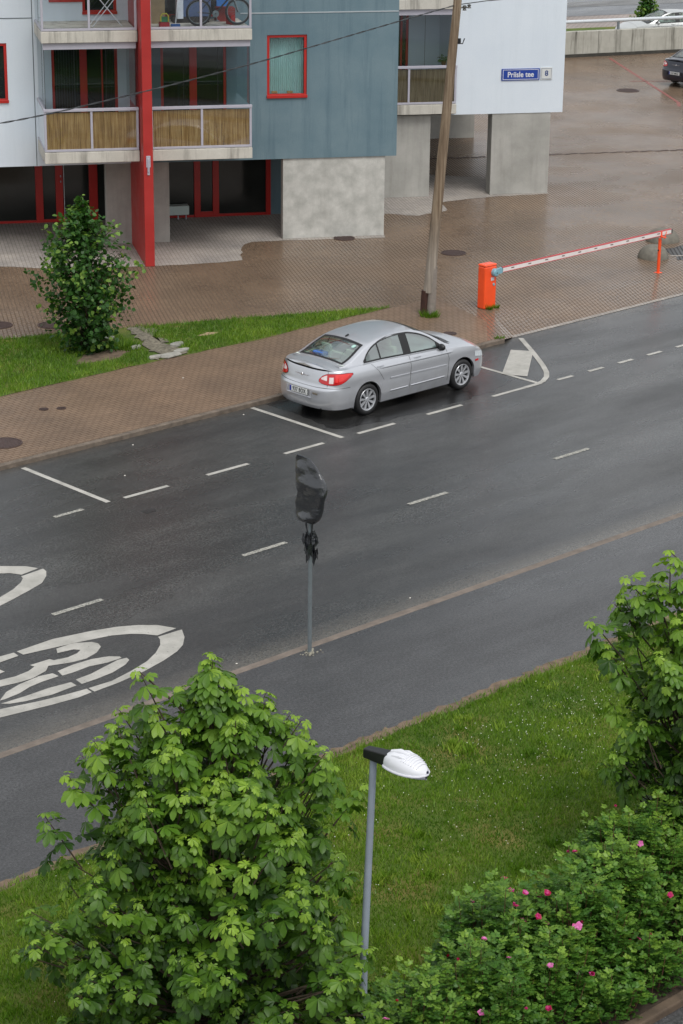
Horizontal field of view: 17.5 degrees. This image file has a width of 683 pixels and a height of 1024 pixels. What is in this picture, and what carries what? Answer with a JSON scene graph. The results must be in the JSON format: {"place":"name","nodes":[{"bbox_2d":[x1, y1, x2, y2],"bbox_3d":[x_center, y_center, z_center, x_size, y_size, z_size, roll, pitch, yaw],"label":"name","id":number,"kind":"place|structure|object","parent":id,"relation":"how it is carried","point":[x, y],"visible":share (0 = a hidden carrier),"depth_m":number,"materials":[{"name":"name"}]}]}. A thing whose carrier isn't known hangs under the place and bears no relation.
{"place":"outdoors","nodes":[
{"label":"outdoors","id":0,"kind":"place"},
{"bbox_2d":[170,204,188,219],"bbox_3d":[-4.688,-8.609,63.865,0.580,0.420,0.320,-4,20,-12],"label":"bench box","id":1,"kind":"object","parent":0,"point":[179,209],"visible":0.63,"depth_m":63.71,"materials":[{"name":"beige metal"}]},
{"bbox_2d":[0,297,486,462],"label":"pavement","id":2,"kind":"structure","parent":0,"point":[102,405],"depth_m":47.65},
{"bbox_2d":[0,437,22,448],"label":"manhole cover","id":3,"kind":"object","parent":2,"relation":"on","point":[7,442],"visible":1,"depth_m":43.97,"materials":[{"name":"metal"}]},
{"bbox_2d":[418,309,440,318],"bbox_3d":[2.149,-4.823,53.737,0.580,0.200,0.599,-17,26,-40],"label":"grass tuft","id":4,"kind":"object","parent":2,"relation":"on","point":[434,314],"visible":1,"depth_m":53.66,"materials":[{"name":"green plant"}]},
{"bbox_2d":[0,174,549,267],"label":"dry paving","id":5,"kind":"structure","parent":0,"point":[196,240],"depth_m":62.00,"materials":[{"name":"grey concrete"}]},
{"bbox_2d":[333,236,354,240],"bbox_3d":[0.074,-7.620,61.839,0.600,0.025,0.600,-12,23,-32],"label":"manhole cover","id":6,"kind":"object","parent":5,"relation":"on","point":[344,238],"visible":1,"depth_m":61.76,"materials":[{"name":"metal"}]},
{"bbox_2d":[0,295,682,752],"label":"road","id":7,"kind":"structure","parent":0,"point":[518,495],"depth_m":40.72,"materials":[{"name":"grey asphalt"}]},
{"bbox_2d":[0,653,17,661],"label":"road marking","id":8,"kind":"object","parent":7,"relation":"on","point":[7,657],"visible":1,"depth_m":34.18,"materials":[{"name":"paint"}]},
{"bbox_2d":[0,566,36,574],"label":"road marking","id":9,"kind":"object","parent":7,"relation":"on","point":[20,570],"visible":1,"depth_m":37.69,"materials":[{"name":"paint"}]},
{"bbox_2d":[0,569,45,605],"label":"road marking","id":10,"kind":"object","parent":7,"relation":"on","point":[29,581],"visible":1,"depth_m":37.03,"materials":[{"name":"paint"}]},
{"bbox_2d":[0,673,57,699],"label":"road marking","id":11,"kind":"object","parent":7,"relation":"on","point":[19,688],"visible":1,"depth_m":33.19,"materials":[{"name":"paint"}]},
{"bbox_2d":[1,682,75,703],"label":"road marking","id":12,"kind":"object","parent":7,"relation":"on","point":[50,691],"visible":1,"depth_m":32.90,"materials":[{"name":"paint"}]},
{"bbox_2d":[0,689,90,716],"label":"road marking","id":13,"kind":"object","parent":7,"relation":"on","point":[29,706],"visible":1,"depth_m":32.56,"materials":[{"name":"paint"}]},
{"bbox_2d":[0,642,100,686],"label":"road marking","id":14,"kind":"object","parent":7,"relation":"on","point":[87,649],"visible":1,"depth_m":34.06,"materials":[{"name":"paint"}]},
{"bbox_2d":[21,467,110,502],"bbox_3d":[-5.217,-0.518,41.910,0.110,0.001,2.680,-17,26,-40],"label":"road marking","id":15,"kind":"object","parent":7,"relation":"on","point":[66,485],"visible":1,"depth_m":41.86,"materials":[{"name":"paint"}]},
{"bbox_2d":[51,598,102,614],"bbox_3d":[-4.289,1.541,36.130,1.000,0.001,0.100,-17,26,-40],"label":"road marking","id":16,"kind":"object","parent":7,"relation":"on","point":[77,606],"visible":1,"depth_m":36.14,"materials":[{"name":"paint"}]},
{"bbox_2d":[58,656,120,675],"bbox_3d":[-3.868,2.322,33.941,1.087,0.001,0.262,-15,25,-37],"label":"road marking","id":17,"kind":"object","parent":7,"relation":"on","point":[79,666],"visible":1,"depth_m":33.96,"materials":[{"name":"paint"}]},
{"bbox_2d":[17,625,175,654],"bbox_3d":[-3.867,1.964,34.950,2.598,0.001,0.567,-7,21,-21],"label":"road marking","id":18,"kind":"object","parent":7,"relation":"on","point":[119,630],"visible":1,"depth_m":35.05,"materials":[{"name":"paint"}]},
{"bbox_2d":[76,658,128,683],"bbox_3d":[-3.584,2.408,33.707,0.262,0.001,1.151,14,24,34],"label":"road marking","id":19,"kind":"object","parent":7,"relation":"on","point":[110,668],"visible":1,"depth_m":33.68,"materials":[{"name":"paint"}]},
{"bbox_2d":[89,630,183,691],"bbox_3d":[-3.008,2.279,34.091,0.544,0.001,2.679,9,21,22],"label":"road marking","id":20,"kind":"object","parent":7,"relation":"on","point":[171,644],"visible":1,"depth_m":34.36,"materials":[{"name":"paint"}]},
{"bbox_2d":[123,485,168,497],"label":"road marking","id":21,"kind":"object","parent":7,"relation":"on","point":[146,491],"visible":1,"depth_m":41.58,"materials":[{"name":"paint"}]},
{"bbox_2d":[205,463,248,475],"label":"road marking","id":22,"kind":"object","parent":7,"relation":"on","point":[230,468],"visible":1,"depth_m":42.86,"materials":[{"name":"paint"}]},
{"bbox_2d":[0,338,504,470],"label":"kerb","id":23,"kind":"structure","parent":7,"relation":"on","point":[122,436],"depth_m":44.99,"materials":[{"name":"concrete"}]},
{"bbox_2d":[242,541,286,555],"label":"road marking","id":24,"kind":"object","parent":7,"relation":"on","point":[265,548],"visible":1,"depth_m":38.78,"materials":[{"name":"paint"}]},
{"bbox_2d":[251,407,342,437],"bbox_3d":[-0.931,-1.848,45.801,0.110,0.001,2.780,-17,26,-40],"label":"road marking","id":25,"kind":"object","parent":7,"relation":"on","point":[299,423],"visible":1,"depth_m":45.73,"materials":[{"name":"paint"}]},
{"bbox_2d":[284,442,324,453],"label":"road marking","id":26,"kind":"object","parent":7,"relation":"on","point":[299,449],"visible":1,"depth_m":44.15,"materials":[{"name":"paint"}]},
{"bbox_2d":[0,512,682,757],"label":"kerb","id":27,"kind":"structure","parent":7,"relation":"on","point":[300,649],"depth_m":35.28,"materials":[{"name":"grey concrete"}]},
{"bbox_2d":[358,423,394,433],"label":"road marking","id":28,"kind":"object","parent":7,"relation":"on","point":[379,427],"visible":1,"depth_m":45.46,"materials":[{"name":"paint"}]},
{"bbox_2d":[281,319,481,414],"bbox_3d":[0.920,-3.284,47.570,5.008,1.570,1.997,-17,26,-41],"label":"parked car","id":29,"kind":"object","parent":7,"relation":"on","point":[364,367],"visible":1,"depth_m":46.60,"materials":[{"name":"silver metal"}]},
{"bbox_2d":[266,371,511,428],"bbox_3d":[1.181,-2.529,47.799,5.527,0.001,2.656,-17,26,-40],"label":"wet patch","id":30,"kind":"object","parent":7,"relation":"on","point":[481,383],"visible":0.6,"depth_m":47.01,"materials":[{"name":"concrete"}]},
{"bbox_2d":[407,492,447,504],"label":"road marking","id":31,"kind":"object","parent":7,"relation":"on","point":[426,498],"visible":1,"depth_m":41.38,"materials":[{"name":"paint"}]},
{"bbox_2d":[481,366,542,383],"bbox_3d":[3.500,-3.123,49.542,0.100,0.001,2.550,-17,26,-40],"label":"road marking","id":32,"kind":"object","parent":7,"relation":"on","point":[510,375],"visible":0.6,"depth_m":49.27,"materials":[{"name":"paint"}]},
{"bbox_2d":[502,350,532,375],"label":"road marking","id":33,"kind":"object","parent":7,"relation":"on","point":[518,362],"visible":1,"depth_m":50.20,"materials":[{"name":"paint"}]},
{"bbox_2d":[553,448,588,458],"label":"road marking","id":34,"kind":"object","parent":7,"relation":"on","point":[571,453],"visible":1,"depth_m":44.03,"materials":[{"name":"paint"}]},
{"bbox_2d":[511,293,682,337],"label":"flush kerb","id":35,"kind":"structure","parent":7,"relation":"on","point":[572,321],"depth_m":54.28,"materials":[{"name":"grey concrete"}]},
{"bbox_2d":[0,52,682,463],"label":"yard","id":36,"kind":"structure","parent":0,"point":[632,188],"depth_m":61.08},
{"bbox_2d":[0,321,12,328],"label":"manhole cover","id":37,"kind":"object","parent":36,"relation":"on","point":[3,324],"visible":1,"depth_m":52.55,"materials":[{"name":"metal"}]},
{"bbox_2d":[38,321,62,328],"bbox_3d":[-6.861,-4.426,52.603,0.660,0.025,0.660,2,20,3],"label":"manhole cover","id":38,"kind":"object","parent":36,"relation":"on","point":[45,325],"visible":0.56,"depth_m":52.52,"materials":[{"name":"metal"}]},
{"bbox_2d":[0,307,388,396],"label":"grass strip","id":39,"kind":"object","parent":36,"relation":"on","point":[126,332],"depth_m":50.83,"materials":[{"name":"green plant"}]},
{"bbox_2d":[23,194,145,356],"bbox_3d":[-5.835,-5.148,49.976,2.844,4.026,2.627,-17,26,-40],"label":"lime tree","id":40,"kind":"object","parent":39,"relation":"on","point":[94,309],"visible":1,"depth_m":49.59,"materials":[{"name":"green plant"}]},
{"bbox_2d":[75,350,128,364],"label":"bare soil","id":41,"kind":"structure","parent":39,"relation":"on","point":[103,355],"depth_m":50.03,"materials":[{"name":"brown soil"}]},
{"bbox_2d":[108,334,140,351],"bbox_3d":[-4.977,-3.869,50.695,0.932,0.280,0.898,-17,26,-40],"label":"grass tuft","id":42,"kind":"object","parent":39,"relation":"on","point":[125,345],"visible":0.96,"depth_m":50.69,"materials":[{"name":"green plant"}]},
{"bbox_2d":[127,326,187,359],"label":"trodden path","id":43,"kind":"structure","parent":39,"relation":"on","point":[152,343],"depth_m":51.21,"materials":[{"name":"grey stone"}]},
{"bbox_2d":[160,352,181,358],"bbox_3d":[-3.862,-3.539,50.121,0.569,0.045,0.309,-17,26,-40],"label":"flagstone","id":44,"kind":"object","parent":43,"relation":"on","point":[169,355],"visible":1,"depth_m":50.08,"materials":[{"name":"stone"}]},
{"bbox_2d":[0,0,566,266],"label":"apartment building","id":45,"kind":"structure","parent":36,"relation":"on","point":[331,139],"depth_m":60.57,"materials":[{"name":"grey"}]},
{"bbox_2d":[0,43,8,102],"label":"window","id":46,"kind":"structure","parent":45,"relation":"in","point":[3,54],"depth_m":58.62,"materials":[{"name":"black glass"}]},
{"bbox_2d":[51,49,117,112],"bbox_3d":[-6.833,-11.234,59.199,1.750,2.400,0.074,-4,20,-12],"label":"window","id":47,"kind":"structure","parent":45,"relation":"in","point":[90,64],"depth_m":59.09,"materials":[{"name":"black glass"}]},
{"bbox_2d":[82,0,116,14],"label":"window","id":48,"kind":"structure","parent":45,"relation":"in","point":[95,5],"depth_m":58.54,"materials":[{"name":"black glass"}]},
{"bbox_2d":[90,0,121,25],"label":"drying rack","id":49,"kind":"object","parent":45,"relation":"on","point":[104,11],"visible":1,"depth_m":57.40,"materials":[{"name":"white plastic"}]},
{"bbox_2d":[151,0,164,23],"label":"cardboard box","id":50,"kind":"object","parent":45,"relation":"on","point":[157,8],"visible":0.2,"depth_m":57.98,"materials":[{"name":"beige cardboard"}]},
{"bbox_2d":[171,15,208,22],"bbox_3d":[-3.997,-12.993,58.547,0.950,0.152,0.500,-4,20,-12],"label":"table","id":51,"kind":"object","parent":45,"relation":"on","point":[185,20],"visible":0.7,"depth_m":58.33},
{"bbox_2d":[175,0,182,18],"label":"white board","id":52,"kind":"object","parent":51,"relation":"on","point":[180,10],"visible":0.92,"depth_m":58.09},
{"bbox_2d":[183,0,210,16],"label":"storage box","id":53,"kind":"object","parent":51,"relation":"on","point":[193,11],"visible":0.6,"depth_m":58.25,"materials":[{"name":"blue plastic"}]},
{"bbox_2d":[165,0,215,16],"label":"window","id":54,"kind":"structure","parent":45,"relation":"in","point":[169,4],"depth_m":58.97,"materials":[{"name":"black glass"}]},
{"bbox_2d":[160,47,225,110],"bbox_3d":[-3.984,-11.412,59.792,1.780,2.400,0.074,-4,20,-12],"label":"window","id":55,"kind":"structure","parent":45,"relation":"in","point":[198,61],"depth_m":59.70,"materials":[{"name":"black glass"}]},
{"bbox_2d":[186,0,248,25],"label":"bicycle","id":56,"kind":"object","parent":45,"relation":"on","point":[214,13],"visible":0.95,"depth_m":57.76,"materials":[{"name":"black metal"}]},
{"bbox_2d":[214,6,234,21],"bbox_3d":[-3.088,-13.178,58.799,0.500,0.352,0.400,-4,20,-12],"label":"red crate","id":57,"kind":"object","parent":45,"relation":"on","point":[221,17],"visible":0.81,"depth_m":58.62,"materials":[{"name":"red plastic"}]},
{"bbox_2d":[267,34,306,98],"bbox_3d":[-1.514,-12.137,60.256,1.250,1.750,0.510,-4,20,-12],"label":"window","id":58,"kind":"structure","parent":45,"relation":"in","point":[286,74],"depth_m":60.30,"materials":[{"name":"teal glass"}]},
{"bbox_2d":[398,15,408,69],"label":"window","id":59,"kind":"structure","parent":45,"relation":"in","point":[403,25],"depth_m":67.33,"materials":[{"name":"black glass"}]},
{"bbox_2d":[501,68,539,80],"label":"street name sign","id":60,"kind":"object","parent":45,"relation":"attached to","point":[520,74],"visible":1,"depth_m":66.71,"materials":[{"name":"blue metal"}]},
{"bbox_2d":[540,67,551,79],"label":"house number sign","id":61,"kind":"object","parent":45,"relation":"attached to","point":[546,72],"visible":1,"depth_m":66.87,"materials":[{"name":"white metal"}]},
{"bbox_2d":[420,0,470,314],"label":"utility pole","id":62,"kind":"object","parent":36,"relation":"on","point":[428,297],"visible":1,"depth_m":52.69,"materials":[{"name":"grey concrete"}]},
{"bbox_2d":[0,5,453,123],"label":"power cable","id":63,"kind":"object","parent":62,"relation":"attached to","point":[216,72],"visible":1,"depth_m":47.26,"materials":[{"name":"black rubber"}]},
{"bbox_2d":[441,250,465,255],"bbox_3d":[3.038,-7.021,60.248,0.680,0.025,0.680,11,22,27],"label":"manhole cover","id":64,"kind":"object","parent":36,"relation":"on","point":[453,252],"visible":1,"depth_m":60.23,"materials":[{"name":"metal"}]},
{"bbox_2d":[430,149,682,158],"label":"drain row","id":65,"kind":"object","parent":36,"relation":"on","point":[577,153],"visible":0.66,"depth_m":74.66,"materials":[{"name":"metal"}]},
{"bbox_2d":[477,229,672,308],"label":"barrier gate","id":66,"kind":"structure","parent":36,"relation":"on","point":[488,273],"depth_m":54.60,"materials":[{"name":"orange metal"}]},
{"bbox_2d":[565,26,682,57],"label":"retaining wall","id":67,"kind":"structure","parent":36,"relation":"on","point":[615,42],"depth_m":96.83,"materials":[{"name":"concrete"}]},
{"bbox_2d":[566,16,682,28],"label":"guard rail","id":68,"kind":"object","parent":67,"relation":"on","point":[618,20],"visible":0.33,"depth_m":96.59,"materials":[{"name":"metal"}]},
{"bbox_2d":[617,88,638,91],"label":"manhole cover","id":69,"kind":"object","parent":36,"relation":"on","point":[627,90],"visible":1,"depth_m":87.48,"materials":[{"name":"metal"}]},
{"bbox_2d":[609,58,680,106],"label":"parking line","id":70,"kind":"object","parent":36,"relation":"on","point":[661,91],"visible":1,"depth_m":89.57,"materials":[{"name":"red paint"}]},
{"bbox_2d":[637,244,668,260],"bbox_3d":[8.415,-7.040,59.962,0.840,0.355,0.840,-17,26,-40],"label":"dome bollard","id":71,"kind":"object","parent":36,"relation":"on","point":[648,252],"visible":0.91,"depth_m":59.71,"materials":[{"name":"concrete"}]},
{"bbox_2d":[654,231,666,273],"bbox_3d":[8.352,-6.800,58.139,0.160,1.120,0.265,-16,25,-38],"label":"barrier support post","id":72,"kind":"object","parent":36,"relation":"on","point":[659,253],"visible":1,"depth_m":58.15,"materials":[{"name":"orange metal"}]},
{"bbox_2d":[646,228,679,243],"bbox_3d":[8.957,-7.733,61.936,0.940,0.355,0.940,-17,26,-40],"label":"dome bollard","id":73,"kind":"object","parent":36,"relation":"on","point":[672,237],"visible":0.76,"depth_m":61.64,"materials":[{"name":"concrete"}]},
{"bbox_2d":[662,49,682,82],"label":"parked car","id":74,"kind":"object","parent":36,"relation":"on","point":[672,69],"visible":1,"depth_m":88.41,"materials":[{"name":"blue paint"}]},
{"bbox_2d":[0,516,682,881],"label":"footpath","id":75,"kind":"structure","parent":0,"point":[344,690],"depth_m":33.82,"materials":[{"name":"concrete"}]},
{"bbox_2d":[295,454,327,655],"bbox_3d":[-0.474,0.688,33.724,0.651,3.142,0.328,11,22,27],"label":"traffic sign","id":76,"kind":"object","parent":75,"relation":"on","point":[312,488],"visible":1,"depth_m":33.39,"materials":[{"name":"metal"}]},
{"bbox_2d":[0,615,682,1023],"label":"lawn","id":77,"kind":"structure","parent":0,"point":[416,841],"depth_m":28.90,"materials":[{"name":"green plant"}]},
{"bbox_2d":[111,724,232,991],"bbox_3d":[-1.824,4.029,24.998,1.510,3.645,1.242,-7,21,-20],"label":"chestnut tree","id":78,"kind":"object","parent":77,"relation":"on","point":[129,910],"visible":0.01,"depth_m":24.96,"materials":[{"name":"green plant"}]},
{"bbox_2d":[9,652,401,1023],"bbox_3d":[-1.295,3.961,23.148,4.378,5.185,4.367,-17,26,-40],"label":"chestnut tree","id":79,"kind":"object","parent":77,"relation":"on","point":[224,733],"visible":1,"depth_m":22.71,"materials":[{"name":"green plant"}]},
{"bbox_2d":[52,663,623,1016],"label":"clover flowers","id":80,"kind":"object","parent":77,"relation":"on","point":[497,770],"visible":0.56,"depth_m":30.63,"materials":[{"name":"white plant"}]},
{"bbox_2d":[359,746,429,1019],"bbox_3d":[0.537,4.173,22.782,0.337,3.892,0.797,-17,26,-40],"label":"street lamp","id":81,"kind":"object","parent":77,"relation":"on","point":[406,763],"visible":0.99,"depth_m":22.40,"materials":[{"name":"grey metal"}]},
{"bbox_2d":[474,906,682,1023],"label":"flower bed","id":82,"kind":"object","parent":77,"relation":"on","point":[648,1005],"visible":0.16,"depth_m":24.96,"materials":[{"name":"soil"}]},
{"bbox_2d":[357,946,476,1023],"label":"rose bush","id":83,"kind":"object","parent":82,"relation":"on","point":[408,1008],"visible":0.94,"depth_m":23.33,"materials":[{"name":"green plant"}]},
{"bbox_2d":[418,868,556,983],"bbox_3d":[1.712,4.675,24.811,1.808,1.625,1.455,-17,26,-40],"label":"rose bush","id":84,"kind":"object","parent":82,"relation":"on","point":[481,918],"visible":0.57,"depth_m":24.60,"materials":[{"name":"green plant"}]},
{"bbox_2d":[424,928,554,1023],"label":"rose bush","id":85,"kind":"object","parent":82,"relation":"on","point":[498,989],"visible":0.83,"depth_m":23.61,"materials":[{"name":"green plant"}]},
{"bbox_2d":[503,924,604,1023],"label":"rose bush","id":86,"kind":"object","parent":82,"relation":"on","point":[555,955],"visible":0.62,"depth_m":24.20,"materials":[{"name":"green plant"}]},
{"bbox_2d":[514,849,642,1010],"bbox_3d":[2.586,4.565,25.071,1.649,1.681,1.660,-17,26,-40],"label":"rose bush","id":87,"kind":"object","parent":82,"relation":"on","point":[574,901],"visible":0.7,"depth_m":24.85,"materials":[{"name":"green plant"}]},
{"bbox_2d":[544,819,676,978],"bbox_3d":[3.085,4.361,25.753,1.612,1.710,1.646,11,22,27],"label":"rose bush","id":88,"kind":"object","parent":82,"relation":"on","point":[633,877],"visible":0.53,"depth_m":25.51,"materials":[{"name":"green plant"}]},
{"bbox_2d":[573,962,653,1023],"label":"rose bush","id":89,"kind":"object","parent":82,"relation":"on","point":[615,997],"visible":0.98,"depth_m":24.41,"materials":[{"name":"green plant"}]},
{"bbox_2d":[580,788,682,939],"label":"rose bush","id":90,"kind":"object","parent":82,"relation":"on","point":[662,850],"visible":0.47,"depth_m":26.27,"materials":[{"name":"green plant"}]},
{"bbox_2d":[612,928,682,1003],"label":"rose bush","id":91,"kind":"object","parent":82,"relation":"on","point":[651,956],"visible":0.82,"depth_m":24.97,"materials":[{"name":"green plant"}]},
{"bbox_2d":[632,782,682,891],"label":"rose bush","id":92,"kind":"object","parent":82,"relation":"on","point":[674,824],"visible":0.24,"depth_m":26.75,"materials":[{"name":"green plant"}]},
{"bbox_2d":[664,897,682,956],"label":"rose bush","id":93,"kind":"object","parent":82,"relation":"on","point":[678,916],"visible":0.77,"depth_m":25.75,"materials":[{"name":"green plant"}]},
{"bbox_2d":[566,804,633,858],"bbox_3d":[3.220,4.162,27.059,1.321,1.275,1.010,-17,26,-40],"label":"rose bush","id":94,"kind":"object","parent":77,"relation":"on","point":[592,826],"visible":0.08,"depth_m":26.89,"materials":[{"name":"green plant"}]},
{"bbox_2d":[584,550,682,889],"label":"chestnut tree","id":95,"kind":"object","parent":77,"relation":"on","point":[661,693],"visible":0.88,"depth_m":26.79,"materials":[{"name":"green plant"}]},
{"bbox_2d":[0,609,682,891],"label":"lawn edge","id":96,"kind":"object","parent":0,"point":[492,686],"visible":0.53,"depth_m":32.02,"materials":[{"name":"soil"}]},
{"bbox_2d":[495,273,682,338],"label":"ramp","id":97,"kind":"structure","parent":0,"point":[509,326],"depth_m":55.09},
{"bbox_2d":[566,27,614,30],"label":"verge","id":98,"kind":"structure","parent":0,"point":[593,28],"depth_m":105.26,"materials":[{"name":"green plant"}]},
{"bbox_2d":[566,13,682,30],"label":"ground","id":99,"kind":"structure","parent":0,"point":[592,25],"depth_m":108.57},
{"bbox_2d":[629,0,659,17],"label":"young tree","id":100,"kind":"object","parent":99,"relation":"on","point":[645,7],"visible":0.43,"depth_m":102.79,"materials":[{"name":"green plant"}]},
{"bbox_2d":[615,9,682,28],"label":"parked car","id":101,"kind":"object","parent":99,"relation":"on","point":[652,23],"visible":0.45,"depth_m":99.59,"materials":[{"name":"silver metal"}]},
{"bbox_2d":[567,0,682,16],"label":"road","id":102,"kind":"structure","parent":0,"point":[601,10],"depth_m":112.58,"materials":[{"name":"grey asphalt"}]},
{"bbox_2d":[567,0,682,6],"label":"road band","id":103,"kind":"object","parent":102,"relation":"on","point":[602,3],"depth_m":115.12,"materials":[{"name":"concrete"}]},
{"bbox_2d":[653,1007,682,1023],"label":"path","id":104,"kind":"structure","parent":0,"point":[675,1017],"depth_m":24.62,"materials":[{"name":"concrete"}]},
{"bbox_2d":[666,245,682,259],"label":"cobble patch","id":105,"kind":"object","parent":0,"point":[677,250],"visible":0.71,"depth_m":60.71,"materials":[{"name":"grey stone"}]},
{"bbox_3d":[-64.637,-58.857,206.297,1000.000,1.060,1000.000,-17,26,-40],"label":"ground","id":106,"kind":"structure","parent":0,"visible":0},
{"bbox_2d":[624,990,682,1023],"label":"bed kerb","id":107,"kind":"structure","parent":106,"relation":"on","point":[663,1009],"depth_m":24.63,"materials":[{"name":"concrete"}]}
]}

